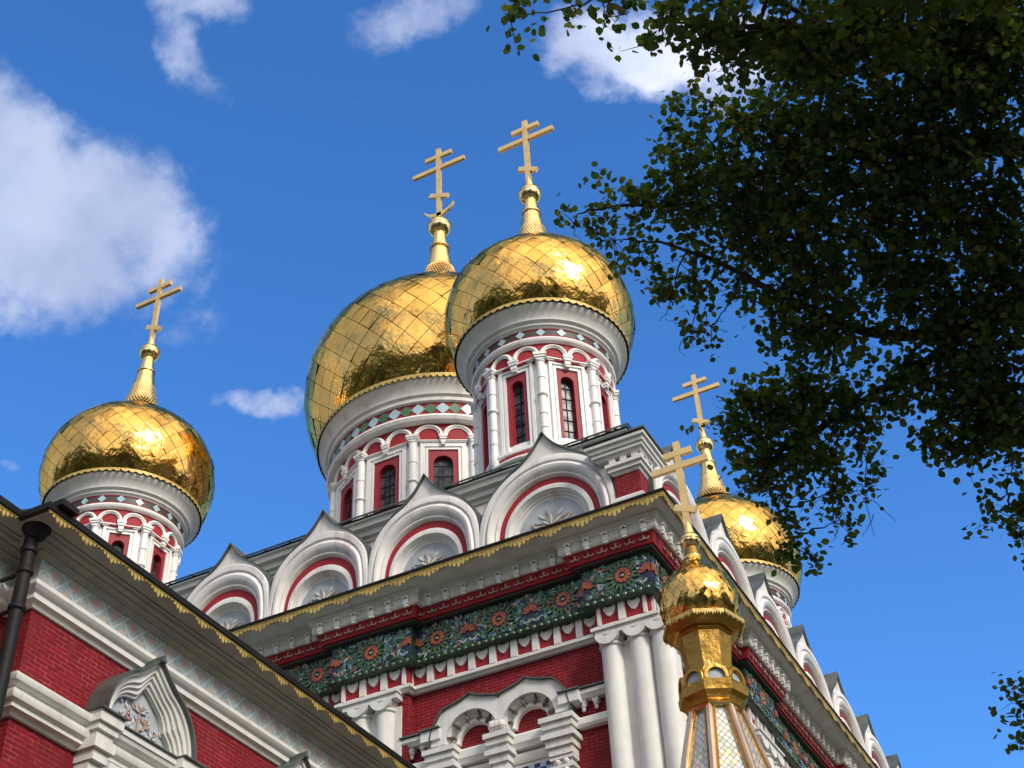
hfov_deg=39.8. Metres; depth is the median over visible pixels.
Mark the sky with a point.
(260, 159)
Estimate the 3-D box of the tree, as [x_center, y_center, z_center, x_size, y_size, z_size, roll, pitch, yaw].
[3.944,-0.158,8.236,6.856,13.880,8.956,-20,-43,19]
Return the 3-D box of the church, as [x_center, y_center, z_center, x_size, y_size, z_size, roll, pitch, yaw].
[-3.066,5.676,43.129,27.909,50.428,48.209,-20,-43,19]
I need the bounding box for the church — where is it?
[0,120,901,767]
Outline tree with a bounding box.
[486,0,1023,754]
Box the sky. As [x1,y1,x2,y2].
[0,0,1023,767]

